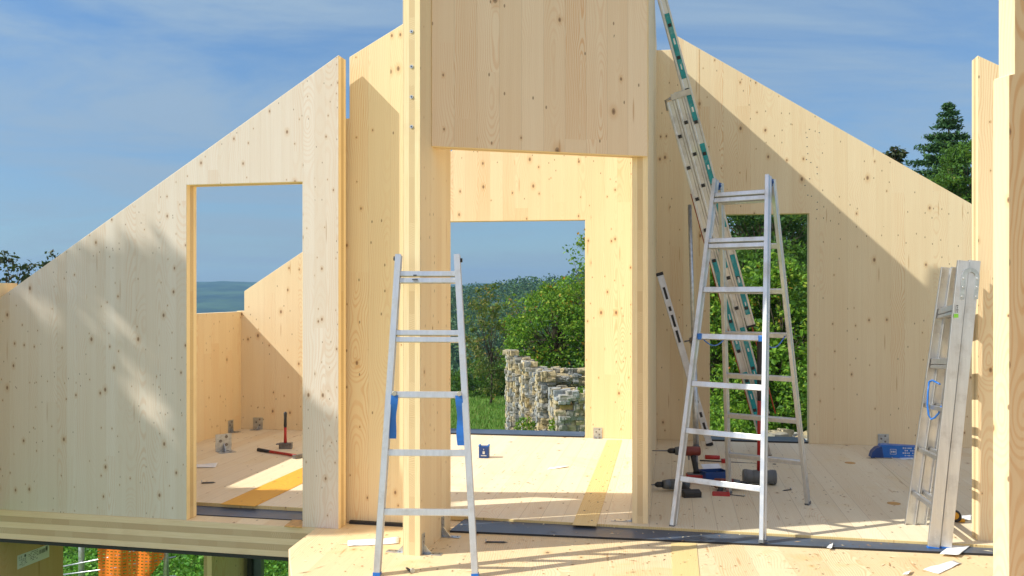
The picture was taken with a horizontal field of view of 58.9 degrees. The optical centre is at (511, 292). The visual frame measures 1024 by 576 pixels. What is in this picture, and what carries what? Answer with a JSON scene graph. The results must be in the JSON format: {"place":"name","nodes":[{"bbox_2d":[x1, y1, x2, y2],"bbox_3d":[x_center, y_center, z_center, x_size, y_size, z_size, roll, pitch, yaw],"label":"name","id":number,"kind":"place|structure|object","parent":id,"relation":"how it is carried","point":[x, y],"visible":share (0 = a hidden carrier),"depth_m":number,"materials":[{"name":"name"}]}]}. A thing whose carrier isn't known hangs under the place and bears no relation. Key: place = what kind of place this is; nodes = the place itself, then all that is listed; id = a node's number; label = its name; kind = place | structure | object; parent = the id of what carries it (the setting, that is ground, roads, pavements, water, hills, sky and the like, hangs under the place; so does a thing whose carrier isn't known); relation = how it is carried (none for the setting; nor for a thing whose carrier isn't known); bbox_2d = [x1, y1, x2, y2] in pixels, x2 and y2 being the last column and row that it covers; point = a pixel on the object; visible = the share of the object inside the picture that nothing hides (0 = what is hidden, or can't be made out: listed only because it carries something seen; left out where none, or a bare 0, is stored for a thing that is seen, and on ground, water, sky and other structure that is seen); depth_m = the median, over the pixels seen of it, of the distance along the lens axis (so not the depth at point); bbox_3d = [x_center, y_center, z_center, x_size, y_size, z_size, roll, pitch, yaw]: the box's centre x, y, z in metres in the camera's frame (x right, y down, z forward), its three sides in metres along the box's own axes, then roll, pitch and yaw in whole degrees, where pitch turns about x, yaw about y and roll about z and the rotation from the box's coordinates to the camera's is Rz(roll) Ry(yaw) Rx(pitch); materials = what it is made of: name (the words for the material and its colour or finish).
{"place":"outdoors","nodes":[
{"label":"outdoors","id":0,"kind":"place"},
{"bbox_2d":[0,281,582,312],"bbox_3d":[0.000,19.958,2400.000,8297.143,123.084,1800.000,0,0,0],"label":"sea","id":1,"kind":"structure","parent":0,"point":[219,296],"depth_m":2096.64,"materials":[{"name":"blue liquid"}]},
{"bbox_2d":[0,440,806,556],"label":"floor slab","id":2,"kind":"structure","parent":0,"point":[245,536],"depth_m":6.00,"materials":[{"name":"brown wood"}]},
{"bbox_2d":[0,539,288,560],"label":"membrane strip","id":3,"kind":"object","parent":2,"relation":"attached to","point":[148,550],"visible":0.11,"depth_m":6.02,"materials":[{"name":"black rubber"}]},
{"bbox_2d":[0,55,345,528],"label":"timber wall","id":4,"kind":"structure","parent":2,"relation":"on","point":[98,371],"depth_m":6.02,"materials":[{"name":"brown wood"}]},
{"bbox_2d":[196,505,302,520],"bbox_3d":[-1.849,1.497,6.196,1.042,0.006,0.300,0,0,12],"label":"membrane strip","id":5,"kind":"object","parent":2,"relation":"on","point":[247,513],"visible":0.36,"depth_m":6.12,"materials":[{"name":"black rubber"}]},
{"bbox_2d":[284,520,301,527],"bbox_3d":[-1.396,1.497,5.860,0.120,0.005,0.195,0,0,0],"label":"plywood scrap","id":6,"kind":"object","parent":2,"relation":"on","point":[295,523],"visible":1,"depth_m":5.83,"materials":[{"name":"brown wood"}]},
{"bbox_2d":[346,24,402,522],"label":"timber wall","id":7,"kind":"structure","parent":2,"relation":"on","point":[374,183],"depth_m":5.87,"materials":[{"name":"brown wood"}]},
{"bbox_2d":[349,520,402,526],"bbox_3d":[-0.841,1.490,5.838,0.430,0.020,0.028,0,0,12],"label":"membrane strip","id":8,"kind":"object","parent":2,"relation":"on","point":[395,524],"visible":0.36,"depth_m":5.84,"materials":[{"name":"black rubber"}]},
{"bbox_2d":[196,429,992,547],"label":"interior floor","id":9,"kind":"structure","parent":2,"relation":"on","point":[246,466],"depth_m":6.83,"materials":[{"name":"brown wood"}]},
{"bbox_2d":[0,283,240,442],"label":"timber wall","id":10,"kind":"structure","parent":9,"relation":"on","point":[218,371],"depth_m":9.26,"materials":[{"name":"brown wood"}]},
{"bbox_2d":[228,420,240,432],"bbox_3d":[-2.911,1.407,9.524,0.093,0.125,0.110,0,0,10],"label":"angle bracket","id":11,"kind":"object","parent":10,"relation":"attached to","point":[230,426],"visible":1,"depth_m":9.52,"materials":[{"name":"metal"}]},
{"bbox_2d":[196,463,216,466],"bbox_3d":[-2.593,1.464,7.672,0.183,0.009,0.193,0,0,-12],"label":"paper sheet","id":12,"kind":"object","parent":9,"relation":"on","point":[207,465],"visible":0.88,"depth_m":7.68,"materials":[{"name":"white paper"}]},
{"bbox_2d":[215,433,235,453],"bbox_3d":[-2.635,1.391,8.350,0.150,0.155,0.143,0,0,-35],"label":"angle bracket","id":13,"kind":"object","parent":9,"relation":"on","point":[223,443],"visible":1,"depth_m":8.39,"materials":[{"name":"metal"}]},
{"bbox_2d":[221,467,302,505],"bbox_3d":[-1.598,1.468,7.696,0.265,0.003,2.960,0,0,12],"label":"joint board","id":14,"kind":"object","parent":9,"relation":"on","point":[269,490],"visible":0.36,"depth_m":6.71,"materials":[{"name":"yellow wood"}]},
{"bbox_2d":[257,448,302,458],"bbox_3d":[-2.108,1.455,8.209,0.594,0.040,0.126,0,0,36],"label":"claw hammer","id":15,"kind":"object","parent":9,"relation":"on","point":[295,456],"visible":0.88,"depth_m":8.17,"materials":[{"name":"red metal"}]},
{"bbox_2d":[276,412,292,448],"bbox_3d":[-2.143,1.299,8.529,0.149,0.347,0.054,0,0,0],"label":"lump hammer","id":16,"kind":"object","parent":9,"relation":"on","point":[285,444],"visible":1,"depth_m":8.52,"materials":[{"name":"metal"}]},
{"bbox_2d":[478,444,489,457],"bbox_3d":[-0.247,1.413,8.060,0.096,0.115,0.078,0,0,6],"label":"blue case","id":17,"kind":"object","parent":9,"relation":"on","point":[484,451],"visible":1,"depth_m":8.03,"materials":[{"name":"plastic"}]},
{"bbox_2d":[451,428,584,437],"bbox_3d":[-0.078,1.462,9.450,1.683,0.014,0.298,0,0,9],"label":"membrane strip","id":18,"kind":"object","parent":9,"relation":"on","point":[527,433],"visible":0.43,"depth_m":9.35,"materials":[{"name":"plastic"}]},
{"bbox_2d":[547,466,566,469],"bbox_3d":[0.379,1.464,7.590,0.237,0.009,0.065,0,0,-29],"label":"paper sheet","id":19,"kind":"object","parent":9,"relation":"on","point":[556,467],"visible":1,"depth_m":7.58,"materials":[{"name":"white paper"}]},
{"bbox_2d":[572,440,621,525],"bbox_3d":[0.736,1.467,7.361,0.151,0.004,3.357,0,0,10],"label":"joint board","id":20,"kind":"object","parent":9,"relation":"on","point":[589,511],"visible":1,"depth_m":6.81,"materials":[{"name":"yellow wood"}]},
{"bbox_2d":[237,36,971,447],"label":"timber wall","id":21,"kind":"structure","parent":9,"relation":"on","point":[887,238],"depth_m":8.92,"materials":[{"name":"brown wood"}]},
{"bbox_2d":[251,417,262,430],"bbox_3d":[-2.734,1.407,9.687,0.110,0.125,0.093,0,0,9],"label":"angle bracket","id":22,"kind":"object","parent":21,"relation":"attached to","point":[258,423],"visible":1,"depth_m":9.73,"materials":[{"name":"metal"}]},
{"bbox_2d":[593,428,601,438],"bbox_3d":[0.861,1.417,9.112,0.090,0.105,0.053,0,0,9],"label":"angle bracket","id":23,"kind":"object","parent":21,"relation":"attached to","point":[597,433],"visible":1,"depth_m":9.13,"materials":[{"name":"metal"}]},
{"bbox_2d":[878,434,888,443],"bbox_3d":[3.554,1.414,8.661,0.100,0.110,0.063,0,0,9],"label":"angle bracket","id":24,"kind":"object","parent":21,"relation":"attached to","point":[883,438],"visible":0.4,"depth_m":8.69,"materials":[{"name":"metal"}]},
{"bbox_2d":[611,518,631,521],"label":"angle bracket","id":25,"kind":"object","parent":9,"relation":"on","point":[625,520],"visible":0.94,"depth_m":5.82,"materials":[{"name":"metal"}]},
{"bbox_2d":[632,0,656,523],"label":"timber wall","id":26,"kind":"structure","parent":9,"relation":"on","point":[644,305],"depth_m":5.77,"materials":[{"name":"brown wood"}]},
{"bbox_2d":[431,0,646,157],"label":"timber lintel","id":27,"kind":"structure","parent":26,"relation":"attached to","point":[560,77],"depth_m":5.54,"materials":[{"name":"brown wood"}]},
{"bbox_2d":[651,479,701,497],"bbox_3d":[1.189,1.449,6.610,0.313,0.128,0.284,0,0,-6],"label":"power drill","id":28,"kind":"object","parent":9,"relation":"on","point":[687,491],"visible":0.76,"depth_m":6.65,"materials":[{"name":"grey plastic"}]},
{"bbox_2d":[652,446,702,478],"bbox_3d":[1.269,1.330,7.026,0.417,0.274,0.084,0,0,4],"label":"power drill","id":29,"kind":"object","parent":9,"relation":"on","point":[692,452],"visible":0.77,"depth_m":7.00,"materials":[{"name":"red plastic"}]},
{"bbox_2d":[656,272,712,445],"bbox_3d":[1.655,0.640,8.698,0.546,1.679,0.036,0,0,5],"label":"spirit level","id":30,"kind":"object","parent":9,"relation":"on","point":[677,335],"visible":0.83,"depth_m":8.69,"materials":[{"name":"silver metal"}]},
{"bbox_2d":[684,205,699,463],"bbox_3d":[1.499,0.351,7.576,0.120,2.237,0.786,0,0,4],"label":"steel prop","id":31,"kind":"object","parent":9,"relation":"on","point":[695,415],"visible":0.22,"depth_m":7.64,"materials":[{"name":"metal"}]},
{"bbox_2d":[699,463,725,479],"bbox_3d":[1.551,1.408,7.024,0.190,0.124,0.184,0,0,-12],"label":"screw box","id":32,"kind":"object","parent":9,"relation":"on","point":[711,471],"visible":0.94,"depth_m":7.01,"materials":[{"name":"blue plastic"}]},
{"bbox_2d":[657,0,775,455],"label":"extension ladder","id":33,"kind":"object","parent":9,"relation":"on","point":[697,148],"visible":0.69,"depth_m":7.87,"materials":[{"name":"metal"}]},
{"bbox_2d":[450,519,992,555],"bbox_3d":[1.717,1.493,5.517,4.202,0.014,0.400,0,0,9],"label":"membrane strip","id":34,"kind":"object","parent":9,"relation":"on","point":[519,528],"visible":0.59,"depth_m":5.52,"materials":[{"name":"black rubber"}]},
{"bbox_2d":[940,545,968,554],"bbox_3d":[2.576,1.480,5.247,0.096,0.008,0.355,0,0,40],"label":"paper sheet","id":35,"kind":"object","parent":34,"relation":"on","point":[955,550],"visible":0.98,"depth_m":5.20,"materials":[{"name":"white paper"}]},
{"bbox_2d":[712,478,751,495],"bbox_3d":[1.617,1.464,6.652,0.300,0.152,0.268,0,0,10],"label":"power drill","id":36,"kind":"object","parent":9,"relation":"on","point":[719,492],"visible":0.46,"depth_m":6.67,"materials":[{"name":"red plastic"}]},
{"bbox_2d":[700,455,775,464],"bbox_3d":[1.972,1.498,7.807,0.698,0.170,0.097,0,0,14],"label":"breaker bar","id":37,"kind":"object","parent":9,"relation":"on","point":[714,457],"visible":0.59,"depth_m":7.86,"materials":[{"name":"metal"}]},
{"bbox_2d":[669,174,810,542],"bbox_3d":[1.534,0.366,5.991,0.613,2.255,1.154,0,0,32],"label":"step ladder","id":38,"kind":"object","parent":9,"relation":"on","point":[767,195],"visible":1,"depth_m":5.89,"materials":[{"name":"metal"}]},
{"bbox_2d":[742,341,776,484],"bbox_3d":[1.895,0.887,6.942,0.250,1.164,0.114,0,0,8],"label":"sledgehammer","id":39,"kind":"object","parent":9,"relation":"on","point":[750,476],"visible":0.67,"depth_m":6.92,"materials":[{"name":"red plastic"}]},
{"bbox_2d":[711,436,807,442],"bbox_3d":[2.445,1.462,9.032,0.922,0.014,0.298,0,0,9],"label":"membrane strip","id":40,"kind":"object","parent":9,"relation":"on","point":[773,439],"visible":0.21,"depth_m":8.96,"materials":[{"name":"plastic"}]},
{"bbox_2d":[868,443,914,457],"bbox_3d":[3.402,1.413,8.081,0.409,0.115,0.108,0,0,9],"label":"blue tool box","id":41,"kind":"object","parent":9,"relation":"on","point":[883,450],"visible":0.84,"depth_m":8.04,"materials":[{"name":"plastic"}]},
{"bbox_2d":[887,502,900,504],"bbox_3d":[2.658,1.469,6.311,0.089,0.002,0.090,0,0,0],"label":"floor plug","id":42,"kind":"object","parent":9,"relation":"on","point":[894,503],"visible":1,"depth_m":6.30,"materials":[{"name":"wood"}]},
{"bbox_2d":[864,447,933,493],"bbox_3d":[3.243,1.468,7.564,0.278,0.002,2.152,0,0,10],"label":"joint board","id":43,"kind":"object","parent":9,"relation":"on","point":[900,470],"visible":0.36,"depth_m":7.59,"materials":[{"name":"brown wood"}]},
{"bbox_2d":[904,260,980,548],"bbox_3d":[2.611,0.657,5.489,0.331,1.691,0.509,0,0,8],"label":"folded ladder","id":44,"kind":"object","parent":9,"relation":"on","point":[939,437],"visible":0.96,"depth_m":5.29,"materials":[{"name":"metal"}]},
{"bbox_2d":[954,510,964,522],"bbox_3d":[2.849,1.434,5.807,0.091,0.072,0.046,0,0,20],"label":"tape measure","id":45,"kind":"object","parent":9,"relation":"on","point":[958,517],"visible":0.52,"depth_m":5.79,"materials":[{"name":"yellow plastic"}]},
{"bbox_2d":[962,515,970,519],"bbox_3d":[2.951,1.465,5.908,0.074,0.006,0.163,0,0,27],"label":"paper sheet","id":46,"kind":"object","parent":9,"relation":"on","point":[966,517],"visible":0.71,"depth_m":5.90,"materials":[{"name":"white paper"}]},
{"bbox_2d":[972,56,998,540],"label":"timber wall","id":47,"kind":"structure","parent":9,"relation":"on","point":[985,73],"depth_m":5.36,"materials":[{"name":"brown wood"}]},
{"bbox_2d":[63,302,806,575],"bbox_3d":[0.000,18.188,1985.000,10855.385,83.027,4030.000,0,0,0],"label":"ground","id":48,"kind":"structure","parent":0,"point":[191,562],"depth_m":27.48,"materials":[{"name":"green plant"}]},
{"bbox_2d":[0,250,40,284],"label":"leafy tree","id":49,"kind":"object","parent":48,"relation":"on","point":[4,260],"visible":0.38,"depth_m":23.96,"materials":[{"name":"green plant"}]},
{"bbox_2d":[0,542,62,575],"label":"timber foundation wall","id":50,"kind":"structure","parent":48,"relation":"on","point":[18,559],"depth_m":6.63,"materials":[{"name":"brown wood"}]},
{"bbox_2d":[37,249,58,269],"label":"leafy tree","id":51,"kind":"object","parent":48,"relation":"on","point":[43,264],"visible":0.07,"depth_m":24.93,"materials":[{"name":"green plant"}]},
{"bbox_2d":[63,547,175,575],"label":"site fence","id":52,"kind":"object","parent":48,"relation":"on","point":[82,562],"visible":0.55,"depth_m":10.37,"materials":[{"name":"metal"}]},
{"bbox_2d":[97,549,163,575],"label":"safety netting","id":53,"kind":"object","parent":52,"relation":"hanging from","point":[129,568],"visible":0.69,"depth_m":10.32,"materials":[{"name":"orange plastic"}]},
{"bbox_2d":[63,546,288,575],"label":"clover","id":54,"kind":"object","parent":48,"relation":"on","point":[182,564],"visible":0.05,"depth_m":13.32,"materials":[{"name":"green plant"}]},
{"bbox_2d":[204,556,246,575],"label":"timber foundation wall","id":55,"kind":"structure","parent":48,"relation":"on","point":[221,566],"depth_m":7.34,"materials":[{"name":"brown wood"}]},
{"bbox_2d":[247,558,263,575],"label":"steel post","id":56,"kind":"object","parent":48,"relation":"on","point":[255,567],"depth_m":7.71,"materials":[{"name":"grey metal"}]},
{"bbox_2d":[451,369,490,395],"bbox_3d":[-2.032,4.055,37.114,2.869,1.942,2.052,0,0,0],"label":"bush","id":57,"kind":"object","parent":48,"relation":"on","point":[454,376],"visible":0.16,"depth_m":36.68,"materials":[{"name":"green plant"}]},
{"bbox_2d":[451,359,504,397],"bbox_3d":[-1.258,3.775,36.418,2.751,2.208,1.988,0,0,0],"label":"bush","id":58,"kind":"object","parent":48,"relation":"on","point":[469,370],"visible":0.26,"depth_m":36.24,"materials":[{"name":"green plant"}]},
{"bbox_2d":[451,395,505,429],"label":"meadow grass","id":59,"kind":"structure","parent":48,"relation":"on","point":[474,404],"depth_m":30.22,"materials":[{"name":"green plant"}]},
{"bbox_2d":[457,283,517,404],"bbox_3d":[-0.791,1.878,33.013,2.460,4.471,2.068,0,0,0],"label":"leafy tree","id":60,"kind":"object","parent":48,"relation":"on","point":[476,349],"visible":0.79,"depth_m":32.88,"materials":[{"name":"green plant"}]},
{"bbox_2d":[470,355,505,397],"bbox_3d":[-0.387,3.640,36.020,2.538,2.486,1.963,0,0,-16],"label":"bush","id":61,"kind":"object","parent":48,"relation":"on","point":[493,376],"visible":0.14,"depth_m":35.59,"materials":[{"name":"green plant"}]},
{"bbox_2d":[451,266,584,394],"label":"distant wood","id":62,"kind":"object","parent":48,"relation":"on","point":[519,289],"visible":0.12,"depth_m":321.87,"materials":[{"name":"green plant"}]},
{"bbox_2d":[503,290,543,355],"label":"leafy tree","id":63,"kind":"object","parent":48,"relation":"on","point":[519,309],"visible":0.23,"depth_m":30.85,"materials":[{"name":"green plant"}]},
{"bbox_2d":[498,275,584,367],"bbox_3d":[1.400,1.767,27.018,3.672,4.620,3.521,0,0,0],"label":"leafy tree","id":64,"kind":"object","parent":48,"relation":"on","point":[542,352],"visible":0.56,"depth_m":26.34,"materials":[{"name":"green plant"}]},
{"bbox_2d":[502,349,584,431],"bbox_3d":[0.878,2.890,22.078,3.314,2.711,5.173,0,0,0],"label":"stone ruin","id":65,"kind":"object","parent":48,"relation":"on","point":[540,398],"visible":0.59,"depth_m":22.27,"materials":[{"name":"stone"}]},
{"bbox_2d":[552,228,584,367],"bbox_3d":[2.550,0.866,25.435,2.985,5.662,2.876,0,0,0],"label":"leafy tree","id":66,"kind":"object","parent":48,"relation":"on","point":[579,321],"visible":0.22,"depth_m":25.22,"materials":[{"name":"green plant"}]},
{"bbox_2d":[710,254,797,432],"bbox_3d":[3.644,1.017,15.452,2.492,3.465,2.117,0,0,0],"label":"shrub","id":67,"kind":"object","parent":48,"relation":"on","point":[715,312],"visible":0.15,"depth_m":15.07,"materials":[{"name":"green plant"}]},
{"bbox_2d":[710,220,806,405],"bbox_3d":[5.848,0.208,22.276,4.853,5.686,5.421,0,0,0],"label":"conifer","id":68,"kind":"object","parent":48,"relation":"on","point":[735,229],"depth_m":21.72,"materials":[{"name":"green plant"}]},
{"bbox_2d":[710,362,806,439],"bbox_3d":[3.780,2.292,13.151,2.464,2.512,2.352,0,0,0],"label":"shrub","id":69,"kind":"object","parent":48,"relation":"on","point":[778,432],"visible":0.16,"depth_m":13.35,"materials":[{"name":"plant"}]},
{"bbox_2d":[710,239,806,332],"bbox_3d":[4.842,0.705,18.523,3.682,3.844,2.245,0,0,0],"label":"shrub","id":70,"kind":"object","parent":48,"relation":"on","point":[743,256],"visible":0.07,"depth_m":18.24,"materials":[{"name":"green plant"}]},
{"bbox_2d":[714,252,806,433],"bbox_3d":[4.492,0.949,14.982,2.394,3.340,2.031,0,0,0],"label":"shrub","id":71,"kind":"object","parent":48,"relation":"on","point":[779,357],"visible":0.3,"depth_m":14.65,"materials":[{"name":"green plant"}]},
{"bbox_2d":[717,214,806,271],"bbox_3d":[5.512,0.138,19.914,5.147,4.936,2.515,0,0,0],"label":"leafy tree","id":72,"kind":"object","parent":48,"relation":"on","point":[788,223],"visible":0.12,"depth_m":19.59,"materials":[{"name":"green plant"}]},
{"bbox_2d":[773,281,804,364],"bbox_3d":[5.668,1.051,16.028,2.396,3.145,1.974,0,0,0],"label":"shrub","id":73,"kind":"object","parent":48,"relation":"on","point":[798,305],"visible":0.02,"depth_m":15.88,"materials":[{"name":"green plant"}]},
{"bbox_2d":[777,214,806,372],"bbox_3d":[7.425,-0.054,22.789,5.041,6.077,5.024,0,0,0],"label":"conifer","id":74,"kind":"object","parent":48,"relation":"on","point":[798,231],"visible":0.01,"depth_m":22.83,"materials":[{"name":"green plant"}]},
{"bbox_2d":[883,146,908,167],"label":"leafy tree","id":75,"kind":"object","parent":48,"relation":"on","point":[897,155],"visible":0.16,"depth_m":22.76,"materials":[{"name":"green plant"}]},
{"bbox_2d":[904,101,971,192],"bbox_3d":[12.216,-1.022,25.099,6.047,8.497,6.457,0,0,38],"label":"conifer","id":76,"kind":"object","parent":48,"relation":"on","point":[949,123],"visible":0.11,"depth_m":24.84,"materials":[{"name":"green plant"}]},
{"bbox_2d":[918,138,971,203],"bbox_3d":[11.079,-0.589,22.067,2.180,6.376,2.144,0,0,0],"label":"leafy tree","id":77,"kind":"object","parent":48,"relation":"on","point":[957,185],"visible":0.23,"depth_m":21.75,"materials":[{"name":"green plant"}]},
{"bbox_2d":[0,0,998,284],"label":"sky","id":78,"kind":"structure","parent":0,"point":[102,101],"materials":[{"name":"blue"}]},
{"bbox_2d":[289,528,992,575],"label":"front deck","id":79,"kind":"structure","parent":0,"point":[584,557],"depth_m":5.08,"materials":[{"name":"brown wood"}]},
{"bbox_2d":[348,536,398,545],"bbox_3d":[-0.827,1.492,5.433,0.312,0.008,0.141,0,0,-11],"label":"paper tape","id":80,"kind":"object","parent":79,"relation":"on","point":[390,540],"visible":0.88,"depth_m":5.42,"materials":[{"name":"white paper"}]},
{"bbox_2d":[386,546,402,552],"bbox_3d":[-0.669,1.440,5.237,0.113,0.115,0.050,0,0,13],"label":"angle bracket","id":81,"kind":"object","parent":79,"relation":"on","point":[400,550],"visible":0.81,"depth_m":5.22,"materials":[{"name":"metal"}]},
{"bbox_2d":[405,567,414,572],"bbox_3d":[-0.553,1.484,4.875,0.026,0.026,0.096,0,0,-30],"label":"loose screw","id":82,"kind":"object","parent":79,"relation":"on","point":[411,570],"visible":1,"depth_m":4.83,"materials":[{"name":"metal"}]},
{"bbox_2d":[373,254,478,575],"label":"leaning ladder","id":83,"kind":"object","parent":79,"relation":"on","point":[463,431],"visible":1,"depth_m":4.92,"materials":[{"name":"metal"}]},
{"bbox_2d":[403,0,450,555],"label":"timber pillar","id":84,"kind":"structure","parent":79,"relation":"on","point":[426,237],"depth_m":5.21,"materials":[{"name":"brown wood"}]},
{"bbox_2d":[422,532,442,555],"bbox_3d":[-0.453,1.440,5.187,0.113,0.115,0.050,0,0,13],"label":"angle bracket","id":85,"kind":"object","parent":84,"relation":"attached to","point":[426,550],"visible":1,"depth_m":5.19,"materials":[{"name":"metal"}]},
{"bbox_2d":[441,516,460,537],"bbox_3d":[-0.370,1.435,5.548,0.113,0.125,0.050,0,0,13],"label":"angle bracket","id":86,"kind":"object","parent":79,"relation":"on","point":[444,533],"visible":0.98,"depth_m":5.55,"materials":[{"name":"metal"}]},
{"bbox_2d":[485,539,506,542],"bbox_3d":[-0.091,1.486,5.417,0.136,0.022,0.022,0,0,3],"label":"loose screw","id":87,"kind":"object","parent":79,"relation":"on","point":[486,541],"visible":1,"depth_m":5.41,"materials":[{"name":"metal"}]},
{"bbox_2d":[301,445,988,573],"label":"floor","id":88,"kind":"structure","parent":79,"relation":"on","point":[668,533],"depth_m":5.28,"materials":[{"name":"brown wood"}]},
{"bbox_2d":[671,542,699,575],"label":"joint board","id":89,"kind":"object","parent":79,"relation":"on","point":[688,555],"visible":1,"depth_m":5.07,"materials":[{"name":"brown wood"}]},
{"bbox_2d":[923,560,959,573],"bbox_3d":[2.364,1.493,4.935,0.305,0.008,0.094,0,0,-34],"label":"paper sheet","id":90,"kind":"object","parent":79,"relation":"on","point":[939,568],"visible":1,"depth_m":4.92,"materials":[{"name":"white paper"}]},
{"bbox_2d":[993,0,1023,575],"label":"timber panel","id":91,"kind":"object","parent":79,"relation":"on","point":[1008,321],"visible":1,"depth_m":3.01,"materials":[{"name":"brown wood"}]}
]}

